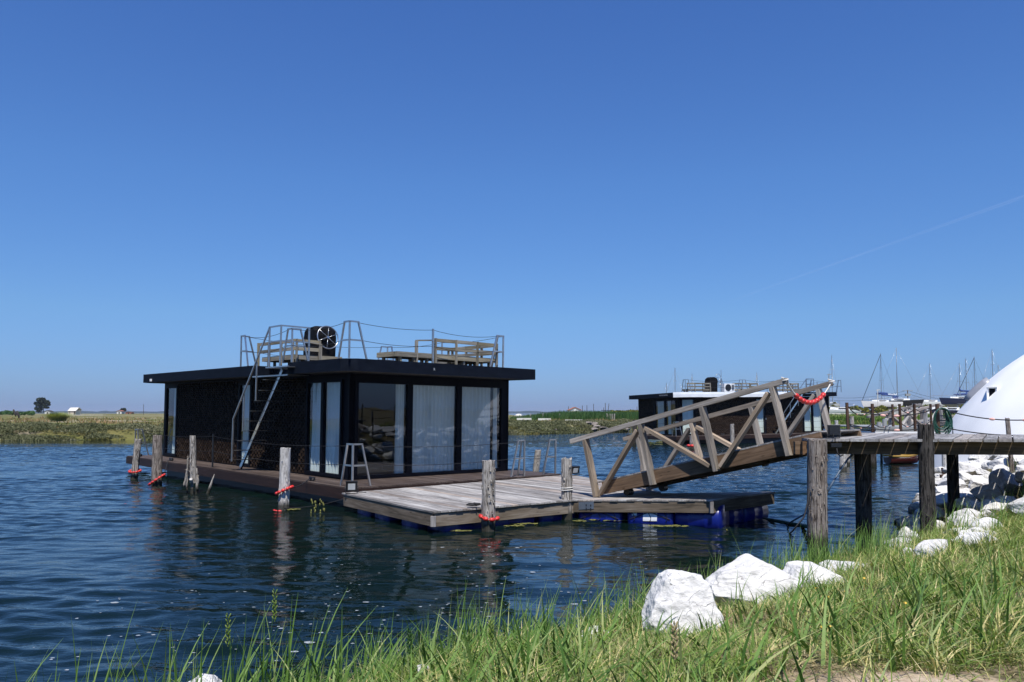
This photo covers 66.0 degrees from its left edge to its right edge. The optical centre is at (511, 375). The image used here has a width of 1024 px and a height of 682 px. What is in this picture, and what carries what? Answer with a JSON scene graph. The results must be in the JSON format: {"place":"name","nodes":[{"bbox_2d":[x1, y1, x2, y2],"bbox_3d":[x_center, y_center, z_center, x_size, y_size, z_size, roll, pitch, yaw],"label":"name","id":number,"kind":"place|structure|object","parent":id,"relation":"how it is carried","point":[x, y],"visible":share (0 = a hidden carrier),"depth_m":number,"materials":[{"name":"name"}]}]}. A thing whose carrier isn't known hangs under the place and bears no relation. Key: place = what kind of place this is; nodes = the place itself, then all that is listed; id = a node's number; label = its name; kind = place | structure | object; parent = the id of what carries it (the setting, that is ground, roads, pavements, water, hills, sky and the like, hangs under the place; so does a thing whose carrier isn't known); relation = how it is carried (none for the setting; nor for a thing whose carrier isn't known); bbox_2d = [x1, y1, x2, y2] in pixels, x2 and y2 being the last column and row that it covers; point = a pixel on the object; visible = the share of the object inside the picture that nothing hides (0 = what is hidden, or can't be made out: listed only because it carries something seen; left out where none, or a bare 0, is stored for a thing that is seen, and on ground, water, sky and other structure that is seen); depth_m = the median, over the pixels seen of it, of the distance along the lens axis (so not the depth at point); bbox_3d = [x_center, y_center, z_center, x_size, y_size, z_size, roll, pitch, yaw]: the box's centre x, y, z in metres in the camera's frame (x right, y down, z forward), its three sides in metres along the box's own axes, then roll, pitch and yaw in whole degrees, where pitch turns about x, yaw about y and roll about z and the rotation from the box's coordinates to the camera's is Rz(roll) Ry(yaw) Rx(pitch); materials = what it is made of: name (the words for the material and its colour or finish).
{"place":"outdoors","nodes":[
{"label":"outdoors","id":0,"kind":"place"},
{"bbox_2d":[0,411,609,412],"bbox_3d":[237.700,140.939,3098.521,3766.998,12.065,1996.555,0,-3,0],"label":"distant shore","id":1,"kind":"structure","parent":0,"point":[163,411],"depth_m":2348.32,"materials":[{"name":"green plant"}]},
{"bbox_2d":[0,413,935,681],"bbox_3d":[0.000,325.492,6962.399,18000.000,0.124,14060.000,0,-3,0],"label":"water","id":2,"kind":"structure","parent":0,"point":[96,545],"depth_m":10.99,"materials":[{"name":"blue liquid"}]},
{"bbox_2d":[130,439,141,479],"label":"mooring pile","id":3,"kind":"object","parent":2,"relation":"in","point":[136,455],"visible":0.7,"depth_m":23.56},
{"bbox_2d":[151,435,162,485],"bbox_3d":[-9.762,2.629,21.658,0.277,1.998,0.289,0,-3,0],"label":"mooring pile","id":4,"kind":"object","parent":2,"relation":"in","point":[157,453],"visible":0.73,"depth_m":21.58,"materials":[{"name":"grey wood"}]},
{"bbox_2d":[183,435,198,493],"bbox_3d":[-8.036,2.417,19.702,0.421,1.840,0.281,0,-3,0],"label":"mooring pile","id":5,"kind":"object","parent":2,"relation":"in","point":[194,476],"visible":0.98,"depth_m":19.69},
{"bbox_2d":[278,447,290,510],"bbox_3d":[-4.712,2.431,16.288,0.257,1.895,0.235,0,-3,0],"label":"mooring pile","id":6,"kind":"object","parent":2,"relation":"in","point":[284,480],"visible":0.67,"depth_m":16.23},
{"bbox_2d":[33,546,621,669],"bbox_3d":[-0.703,2.426,8.990,7.609,0.001,5.733,0,-3,0],"label":"foam","id":7,"kind":"object","parent":2,"relation":"on","point":[328,611],"visible":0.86,"depth_m":7.84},
{"bbox_2d":[126,320,560,503],"bbox_3d":[-5.917,1.377,23.906,6.418,4.779,14.342,3,-4,-43],"label":"houseboat","id":8,"kind":"object","parent":2,"relation":"on","point":[335,425],"visible":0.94,"depth_m":20.50,"materials":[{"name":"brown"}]},
{"bbox_2d":[163,386,178,456],"bbox_3d":[-11.394,1.531,26.537,0.240,2.330,1.080,3,-4,-43],"label":"window","id":9,"kind":"structure","parent":8,"relation":"in","point":[176,390],"depth_m":26.59,"materials":[{"name":"clear glass"}]},
{"bbox_2d":[236,383,252,466],"bbox_3d":[-7.506,1.391,22.386,0.245,2.360,0.860,3,-4,-43],"label":"window","id":10,"kind":"structure","parent":8,"relation":"in","point":[248,393],"depth_m":22.53,"materials":[{"name":"clear glass"}]},
{"bbox_2d":[257,339,341,365],"bbox_3d":[-5.647,-0.558,20.893,1.414,0.639,2.067,3,-4,-43],"label":"terrace seat","id":11,"kind":"object","parent":8,"relation":"on","point":[287,359],"visible":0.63,"depth_m":20.20,"materials":[{"name":"brown wood"}]},
{"bbox_2d":[303,326,338,356],"bbox_3d":[-5.019,-0.771,20.724,0.680,1.059,0.895,3,-4,-43],"label":"helm console","id":12,"kind":"object","parent":8,"relation":"on","point":[326,335],"visible":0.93,"depth_m":20.59,"materials":[{"name":"black plastic"}]},
{"bbox_2d":[304,379,343,477],"bbox_3d":[-4.508,1.270,19.181,0.245,2.320,1.700,3,-4,-43],"label":"window","id":13,"kind":"structure","parent":8,"relation":"in","point":[326,445],"depth_m":19.14,"materials":[{"name":"clear glass"}]},
{"bbox_2d":[353,380,503,479],"bbox_3d":[-2.034,1.356,20.058,4.690,2.320,0.246,3,-4,-43],"label":"window","id":14,"kind":"structure","parent":8,"relation":"in","point":[429,410],"depth_m":20.30,"materials":[{"name":"clear glass"}]},
{"bbox_2d":[377,338,497,366],"bbox_3d":[-2.213,-0.553,20.277,3.294,0.639,2.087,3,-4,-43],"label":"terrace seat","id":15,"kind":"object","parent":8,"relation":"on","point":[457,358],"visible":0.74,"depth_m":19.79,"materials":[{"name":"brown wood"}]},
{"bbox_2d":[287,498,687,530],"bbox_3d":[-0.984,2.587,14.398,8.218,0.377,2.169,-1,-3,14],"label":"algae","id":16,"kind":"object","parent":2,"relation":"on","point":[520,524],"visible":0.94,"depth_m":14.18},
{"bbox_2d":[481,460,495,531],"bbox_3d":[-0.404,2.346,13.492,0.255,1.805,0.268,0,-3,0],"label":"mooring pile","id":17,"kind":"object","parent":2,"relation":"in","point":[488,490],"visible":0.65,"depth_m":13.41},
{"bbox_2d":[342,475,660,531],"bbox_3d":[0.115,2.758,16.940,6.932,0.640,4.650,2,-3,-36],"label":"floating dock","id":18,"kind":"object","parent":2,"relation":"on","point":[443,508],"visible":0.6,"depth_m":14.88,"materials":[{"name":"grey wood"}]},
{"bbox_2d":[345,481,365,493],"bbox_3d":[-3.177,2.263,16.016,0.461,0.264,0.214,3,-4,-43],"label":"floodlight","id":19,"kind":"object","parent":18,"relation":"on","point":[351,486],"visible":1,"depth_m":15.93,"materials":[{"name":"black plastic"}]},
{"bbox_2d":[569,378,861,496],"bbox_3d":[3.628,1.230,14.677,5.084,2.205,1.942,-3,-4,44],"label":"gangway","id":20,"kind":"object","parent":18,"relation":"on","point":[734,457],"visible":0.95,"depth_m":14.30,"materials":[{"name":"brown wood"}]},
{"bbox_2d":[781,377,834,404],"bbox_3d":[5.040,0.262,13.353,0.136,0.477,1.936,-3,-4,45],"label":"float garland","id":21,"kind":"object","parent":20,"relation":"hanging from","point":[799,398],"visible":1,"depth_m":13.26,"materials":[{"name":"red plastic"}]},
{"bbox_2d":[533,450,540,471],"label":"mooring pile","id":22,"kind":"object","parent":2,"relation":"in","point":[536,465],"visible":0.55,"depth_m":24.42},
{"bbox_2d":[561,457,572,519],"bbox_3d":[1.042,2.432,14.926,0.238,1.766,0.232,0,-3,0],"label":"mooring pile","id":23,"kind":"object","parent":2,"relation":"in","point":[566,473],"visible":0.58,"depth_m":14.86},
{"bbox_2d":[573,492,774,528],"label":"floating platform","id":24,"kind":"structure","parent":2,"relation":"on","point":[713,510],"depth_m":14.38,"materials":[{"name":"plastic"}]},
{"bbox_2d":[626,379,841,442],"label":"houseboat","id":25,"kind":"object","parent":2,"relation":"on","point":[659,403],"visible":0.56,"depth_m":52.45,"materials":[{"name":"brown"}]},
{"bbox_2d":[654,399,676,435],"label":"window","id":26,"kind":"structure","parent":25,"relation":"in","point":[662,404],"depth_m":52.17,"materials":[{"name":"clear glass"}]},
{"bbox_2d":[680,399,695,434],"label":"window","id":27,"kind":"structure","parent":25,"relation":"in","point":[687,415],"depth_m":50.98,"materials":[{"name":"clear glass"}]},
{"bbox_2d":[682,383,710,391],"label":"terrace seat","id":28,"kind":"object","parent":25,"relation":"on","point":[702,389],"visible":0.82,"depth_m":51.10,"materials":[{"name":"brown wood"}]},
{"bbox_2d":[705,377,720,391],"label":"helm console","id":29,"kind":"object","parent":25,"relation":"on","point":[714,384],"visible":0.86,"depth_m":52.07,"materials":[{"name":"black plastic"}]},
{"bbox_2d":[722,384,734,391],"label":"cooling unit","id":30,"kind":"object","parent":25,"relation":"on","point":[729,388],"visible":0.97,"depth_m":51.55,"materials":[{"name":"white plastic"}]},
{"bbox_2d":[755,398,766,433],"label":"window","id":31,"kind":"structure","parent":25,"relation":"in","point":[760,417],"depth_m":52.99,"materials":[{"name":"clear glass"}]},
{"bbox_2d":[777,383,798,391],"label":"terrace seat","id":32,"kind":"object","parent":25,"relation":"on","point":[787,387],"visible":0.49,"depth_m":53.78,"materials":[{"name":"brown wood"}]},
{"bbox_2d":[803,398,823,431],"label":"window","id":33,"kind":"structure","parent":25,"relation":"in","point":[816,417],"depth_m":54.50,"materials":[{"name":"clear glass"}]},
{"bbox_2d":[763,517,806,527],"bbox_3d":[4.943,2.611,14.233,0.436,0.382,4.113,0,-3,3],"label":"mooring rope","id":34,"kind":"object","parent":2,"relation":"on","point":[786,522],"visible":0.48,"depth_m":14.19,"materials":[{"name":"black"}]},
{"bbox_2d":[839,454,846,470],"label":"mooring pile","id":35,"kind":"object","parent":2,"relation":"in","point":[842,459],"visible":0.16,"depth_m":27.30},
{"bbox_2d":[854,454,872,535],"bbox_3d":[5.805,2.234,12.985,0.259,1.983,0.255,0,-3,0],"label":"mooring pile","id":36,"kind":"object","parent":2,"relation":"in","point":[863,490],"visible":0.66,"depth_m":12.91,"materials":[{"name":"wood"}]},
{"bbox_2d":[823,419,944,432],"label":"ribbed platform","id":37,"kind":"structure","parent":2,"relation":"on","point":[884,424],"depth_m":20.83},
{"bbox_2d":[883,454,917,463],"bbox_3d":[15.335,3.287,30.884,1.338,0.439,0.787,0,-3,-6],"label":"dinghy","id":38,"kind":"object","parent":2,"relation":"on","point":[908,459],"visible":0.85,"depth_m":30.64,"materials":[{"name":"red plastic"}]},
{"bbox_2d":[917,424,936,535],"bbox_3d":[6.354,1.811,12.056,0.239,2.141,0.234,0,-3,0],"label":"mooring pile","id":39,"kind":"object","parent":2,"relation":"in","point":[927,477],"visible":0.68,"depth_m":11.99,"materials":[{"name":"wood"}]},
{"bbox_2d":[793,433,1023,514],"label":"jetty","id":40,"kind":"object","parent":39,"relation":"on","point":[951,447],"visible":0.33,"depth_m":12.28,"materials":[{"name":"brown wood"}]},
{"bbox_2d":[826,425,843,456],"bbox_3d":[4.920,1.007,12.145,0.349,0.488,0.185,0,-3,3],"label":"floodlight","id":41,"kind":"object","parent":40,"relation":"attached to","point":[833,430],"visible":1,"depth_m":12.18,"materials":[{"name":"black plastic"}]},
{"bbox_2d":[827,454,853,491],"bbox_3d":[5.177,1.528,12.370,0.703,0.673,0.078,1,-3,-26],"label":"cable","id":42,"kind":"object","parent":40,"relation":"hanging from","point":[839,471],"visible":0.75,"depth_m":12.32,"materials":[{"name":"fabric"}]},
{"bbox_2d":[845,403,849,429],"bbox_3d":[6.764,0.856,15.877,0.083,0.625,0.062,0,-3,0],"label":"rope post","id":43,"kind":"object","parent":40,"relation":"on","point":[847,416],"visible":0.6,"depth_m":15.86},
{"bbox_2d":[935,404,940,433],"bbox_3d":[8.205,0.841,15.177,0.087,0.591,0.068,0,-3,0],"label":"rope post","id":44,"kind":"object","parent":40,"relation":"on","point":[937,415],"visible":0.6,"depth_m":15.15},
{"bbox_2d":[849,407,934,416],"bbox_3d":[7.492,0.710,15.534,1.608,0.223,0.049,-1,-3,26],"label":"float rope","id":45,"kind":"object","parent":44,"relation":"attached to","point":[883,415],"visible":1,"depth_m":15.54,"materials":[{"name":"black"}]},
{"bbox_2d":[933,407,952,433],"bbox_3d":[8.217,0.910,15.048,0.396,0.602,0.118,0,-3,0],"label":"hose coil","id":46,"kind":"object","parent":44,"relation":"hanging from","point":[948,425],"visible":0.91,"depth_m":15.03,"materials":[{"name":"teal"}]},
{"bbox_2d":[941,409,1023,420],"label":"float rope","id":47,"kind":"object","parent":44,"relation":"attached to","point":[992,419],"visible":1,"depth_m":14.52,"materials":[{"name":"black"}]},
{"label":"mooring pile","id":48,"kind":"object","parent":2,"relation":"in","visible":0},
{"bbox_2d":[866,403,945,425],"bbox_3d":[15.959,1.811,31.654,5.391,1.418,0.897,2,-3,-39],"label":"gangway","id":49,"kind":"object","parent":48,"relation":"on","point":[908,420],"visible":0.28,"depth_m":31.68,"materials":[{"name":"wood"}]},
{"bbox_2d":[0,412,953,439],"bbox_3d":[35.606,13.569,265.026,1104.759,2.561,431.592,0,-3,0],"label":"bank","id":50,"kind":"structure","parent":0,"point":[128,434],"depth_m":76.77,"materials":[{"name":"plant"}]},
{"bbox_2d":[0,410,34,415],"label":"scrub","id":51,"kind":"object","parent":50,"relation":"on","point":[9,412],"visible":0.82,"depth_m":166.32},
{"bbox_2d":[33,397,50,412],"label":"tree","id":52,"kind":"object","parent":50,"relation":"on","point":[41,404],"visible":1,"depth_m":329.16,"materials":[{"name":"green plant"}]},
{"bbox_2d":[40,412,75,421],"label":"bush","id":53,"kind":"object","parent":50,"relation":"on","point":[57,417],"visible":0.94,"depth_m":73.47,"materials":[{"name":"green plant"}]},
{"bbox_2d":[68,407,81,414],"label":"hut","id":54,"kind":"object","parent":50,"relation":"on","point":[75,410],"visible":0.88,"depth_m":214.81,"materials":[{"name":"white wood"}]},
{"bbox_2d":[0,418,632,440],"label":"shore shrubs","id":55,"kind":"object","parent":50,"relation":"on","point":[7,428],"visible":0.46,"depth_m":58.94,"materials":[{"name":"plant"}]},
{"bbox_2d":[509,409,638,420],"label":"reed bed","id":56,"kind":"object","parent":50,"relation":"on","point":[583,415],"visible":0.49,"depth_m":91.13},
{"bbox_2d":[829,406,860,412],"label":"motorboat","id":57,"kind":"object","parent":50,"relation":"on","point":[832,409],"visible":0.42,"depth_m":111.18,"materials":[{"name":"white"}]},
{"bbox_2d":[861,352,902,408],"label":"sailboat","id":58,"kind":"object","parent":50,"relation":"on","point":[886,403],"visible":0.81,"depth_m":169.17,"materials":[{"name":"white"}]},
{"bbox_2d":[810,412,954,430],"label":"bank grass","id":59,"kind":"structure","parent":50,"relation":"on","point":[860,419],"depth_m":82.19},
{"bbox_2d":[829,404,963,412],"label":"boatyard scrub","id":60,"kind":"object","parent":50,"relation":"on","point":[880,408],"visible":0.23,"depth_m":112.96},
{"bbox_2d":[875,348,923,406],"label":"sailboat","id":61,"kind":"object","parent":50,"relation":"on","point":[907,402],"visible":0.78,"depth_m":170.94,"materials":[{"name":"white plastic"}]},
{"bbox_2d":[913,364,944,406],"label":"sailboat","id":62,"kind":"object","parent":50,"relation":"on","point":[928,402],"visible":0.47,"depth_m":174.23,"materials":[{"name":"metal"}]},
{"bbox_2d":[939,363,971,406],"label":"sailboat","id":63,"kind":"object","parent":50,"relation":"on","point":[957,401],"visible":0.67,"depth_m":148.71,"materials":[{"name":"blue"}]},
{"bbox_2d":[0,0,1023,411],"label":"sky","id":64,"kind":"structure","parent":0,"point":[627,194],"materials":[{"name":"blue"}]},
{"bbox_2d":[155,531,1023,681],"bbox_3d":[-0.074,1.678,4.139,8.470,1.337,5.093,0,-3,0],"label":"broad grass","id":65,"kind":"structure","parent":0,"point":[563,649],"depth_m":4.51,"materials":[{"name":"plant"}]},
{"bbox_2d":[216,492,1023,681],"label":"tall bank grass","id":66,"kind":"structure","parent":0,"point":[869,544],"depth_m":6.52,"materials":[{"name":"plant"}]},
{"bbox_2d":[439,468,1023,681],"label":"ground","id":67,"kind":"structure","parent":0,"point":[994,673],"depth_m":3.81,"materials":[{"name":"plant"}]},
{"bbox_2d":[5,588,376,681],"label":"water edge blades","id":68,"kind":"object","parent":67,"relation":"on","point":[263,668],"visible":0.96,"depth_m":4.70,"materials":[{"name":"green plant"}]},
{"bbox_2d":[188,674,221,681],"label":"rock","id":69,"kind":"object","parent":67,"relation":"on","point":[214,677],"visible":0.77,"depth_m":4.61,"materials":[{"name":"white stone"}]},
{"bbox_2d":[225,613,233,681],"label":"seed stalk","id":70,"kind":"object","parent":67,"relation":"on","point":[228,634],"visible":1,"depth_m":4.43,"materials":[{"name":"green plant"}]},
{"bbox_2d":[265,589,277,681],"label":"seed stalk","id":71,"kind":"object","parent":67,"relation":"on","point":[274,603],"visible":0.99,"depth_m":4.54,"materials":[{"name":"green plant"}]},
{"bbox_2d":[400,627,411,681],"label":"seed stalk","id":72,"kind":"object","parent":67,"relation":"on","point":[410,641],"visible":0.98,"depth_m":4.33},
{"bbox_2d":[488,619,497,658],"bbox_3d":[-0.089,1.505,4.235,0.079,0.390,0.029,0,-3,0],"label":"seed stalk","id":73,"kind":"object","parent":67,"relation":"on","point":[491,626],"visible":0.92,"depth_m":4.24,"materials":[{"name":"green plant"}]},
{"bbox_2d":[287,504,1023,681],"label":"tufted grass","id":74,"kind":"structure","parent":67,"relation":"on","point":[1011,529],"depth_m":4.78,"materials":[{"name":"plant"}]},
{"bbox_2d":[666,621,678,681],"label":"seed stalk","id":75,"kind":"object","parent":67,"relation":"on","point":[674,645],"visible":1,"depth_m":3.05,"materials":[{"name":"plant"}]},
{"bbox_2d":[642,569,723,635],"bbox_3d":[1.265,1.762,5.839,0.610,0.611,0.507,0,-3,0],"label":"rock","id":76,"kind":"object","parent":67,"relation":"on","point":[673,591],"visible":0.62,"depth_m":5.70,"materials":[{"name":"white stone"}]},
{"bbox_2d":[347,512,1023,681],"bbox_3d":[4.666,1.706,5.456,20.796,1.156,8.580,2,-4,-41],"label":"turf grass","id":77,"kind":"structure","parent":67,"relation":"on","point":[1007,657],"depth_m":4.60,"materials":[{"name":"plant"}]},
{"bbox_2d":[422,527,1023,681],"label":"dry straw","id":78,"kind":"object","parent":67,"relation":"on","point":[804,653],"visible":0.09,"depth_m":4.14,"materials":[{"name":"plant"}]},
{"bbox_2d":[705,553,801,608],"bbox_3d":[2.150,1.882,7.022,0.862,0.519,0.645,0,-3,0],"label":"rock","id":79,"kind":"object","parent":67,"relation":"on","point":[721,581],"visible":0.62,"depth_m":6.87,"materials":[{"name":"white stone"}]},
{"bbox_2d":[782,561,844,587],"bbox_3d":[2.855,2.019,7.535,0.657,0.425,0.588,0,-3,0],"label":"rock","id":80,"kind":"object","parent":67,"relation":"on","point":[793,568],"visible":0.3,"depth_m":7.42,"materials":[{"name":"white stone"}]},
{"bbox_2d":[807,439,828,546],"bbox_3d":[4.663,2.073,12.011,0.315,2.213,0.304,0,-3,0],"label":"mooring pile","id":81,"kind":"object","parent":67,"relation":"on","point":[817,507],"visible":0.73,"depth_m":11.92,"materials":[{"name":"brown wood"}]},
{"bbox_2d":[820,560,866,571],"bbox_3d":[3.752,2.158,8.738,0.645,0.219,0.535,-2,-3,38],"label":"rock","id":82,"kind":"object","parent":67,"relation":"on","point":[834,564],"visible":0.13,"depth_m":8.68,"materials":[{"name":"white stone"}]},
{"bbox_2d":[896,518,919,527],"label":"rock","id":83,"kind":"object","parent":67,"relation":"on","point":[904,520],"visible":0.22,"depth_m":13.64,"materials":[{"name":"white stone"}]},
{"bbox_2d":[908,501,939,512],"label":"rock","id":84,"kind":"object","parent":67,"relation":"on","point":[913,507],"visible":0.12,"depth_m":15.93,"materials":[{"name":"white stone"}]},
{"bbox_2d":[914,539,949,556],"bbox_3d":[4.510,1.888,8.461,0.373,0.238,0.501,-1,-3,16],"label":"rock","id":85,"kind":"object","parent":67,"relation":"on","point":[926,543],"visible":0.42,"depth_m":8.49,"materials":[{"name":"white stone"}]},
{"bbox_2d":[937,478,967,488],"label":"rock","id":86,"kind":"object","parent":67,"relation":"on","point":[943,482],"visible":0.24,"depth_m":17.64,"materials":[{"name":"white stone"}]},
{"bbox_2d":[936,488,971,510],"bbox_3d":[8.617,2.453,15.518,0.982,0.452,0.715,0,-3,-3],"label":"rock","id":87,"kind":"object","parent":67,"relation":"on","point":[940,503],"visible":0.37,"depth_m":15.29,"materials":[{"name":"white stone"}]},
{"bbox_2d":[947,508,981,521],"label":"rock","id":88,"kind":"object","parent":67,"relation":"on","point":[975,512],"visible":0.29,"depth_m":11.83,"materials":[{"name":"white stone"}]},
{"bbox_2d":[959,471,971,483],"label":"rock","id":89,"kind":"object","parent":67,"relation":"on","point":[965,477],"visible":0.34,"depth_m":18.67,"materials":[{"name":"white stone"}]},
{"bbox_2d":[954,515,977,526],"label":"rock","id":90,"kind":"object","parent":67,"relation":"on","point":[965,520],"visible":0.31,"depth_m":11.53,"materials":[{"name":"white stone"}]},
{"bbox_2d":[955,497,977,509],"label":"rock","id":91,"kind":"object","parent":67,"relation":"on","point":[958,501],"visible":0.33,"depth_m":13.80,"materials":[{"name":"white stone"}]},
{"bbox_2d":[959,462,981,474],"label":"rock","id":92,"kind":"object","parent":67,"relation":"on","point":[969,468],"visible":0.35,"depth_m":19.56,"materials":[{"name":"white stone"}]},
{"bbox_2d":[963,499,980,510],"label":"rock","id":93,"kind":"object","parent":67,"relation":"on","point":[973,503],"visible":0.32,"depth_m":13.09,"materials":[{"name":"white stone"}]},
{"bbox_2d":[968,475,987,488],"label":"rock","id":94,"kind":"object","parent":67,"relation":"on","point":[976,480],"visible":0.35,"depth_m":15.95,"materials":[{"name":"white stone"}]},
{"bbox_2d":[934,355,1023,467],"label":"dome","id":95,"kind":"structure","parent":67,"relation":"on","point":[999,395],"depth_m":26.30,"materials":[{"name":"white paint"}]},
{"bbox_2d":[986,386,997,398],"bbox_3d":[16.493,0.630,27.030,0.319,0.500,0.896,-2,-3,33],"label":"window","id":96,"kind":"structure","parent":95,"relation":"in","point":[990,389],"depth_m":26.74,"materials":[{"name":"white glass"}]},
{"bbox_2d":[963,532,1002,545],"bbox_3d":[5.048,1.809,8.454,0.356,0.243,0.348,1,-3,-25],"label":"rock","id":97,"kind":"object","parent":67,"relation":"on","point":[965,535],"visible":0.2,"depth_m":8.48,"materials":[{"name":"white stone"}]},
{"bbox_2d":[968,517,1001,528],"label":"rock","id":98,"kind":"object","parent":67,"relation":"on","point":[982,521],"visible":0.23,"depth_m":11.02,"materials":[{"name":"white stone"}]},
{"bbox_2d":[970,482,1004,500],"bbox_3d":[8.582,2.118,14.225,0.608,0.423,0.690,-3,-4,43],"label":"rock","id":99,"kind":"object","parent":67,"relation":"on","point":[988,491],"visible":0.66,"depth_m":14.00,"materials":[{"name":"white stone"}]},
{"bbox_2d":[957,457,1023,520],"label":"shore weeds","id":100,"kind":"object","parent":67,"relation":"on","point":[1022,493],"visible":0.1,"depth_m":12.31,"materials":[{"name":"green plant"}]},
{"bbox_2d":[979,498,1008,514],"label":"rock","id":101,"kind":"object","parent":67,"relation":"on","point":[990,504],"visible":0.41,"depth_m":12.38,"materials":[{"name":"white stone"}]},
{"bbox_2d":[987,457,1015,468],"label":"rock","id":102,"kind":"object","parent":67,"relation":"on","point":[993,463],"visible":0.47,"depth_m":17.58,"materials":[{"name":"white stone"}]},
{"bbox_2d":[988,468,1022,491],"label":"rock","id":103,"kind":"object","parent":67,"relation":"on","point":[1001,477],"visible":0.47,"depth_m":14.43,"materials":[{"name":"white stone"}]},
{"bbox_2d":[1005,418,1014,472],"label":"mooring pile","id":104,"kind":"object","parent":67,"relation":"on","point":[1010,457],"visible":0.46,"depth_m":15.52,"materials":[{"name":"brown wood"}]},
{"bbox_2d":[1007,497,1023,514],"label":"rock","id":105,"kind":"object","parent":67,"relation":"on","point":[1017,502],"visible":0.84,"depth_m":11.54,"materials":[{"name":"white stone"}]},
{"bbox_2d":[1014,471,1023,483],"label":"rock","id":106,"kind":"object","parent":67,"relation":"on","point":[1019,475],"visible":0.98,"depth_m":14.00,"materials":[{"name":"white stone"}]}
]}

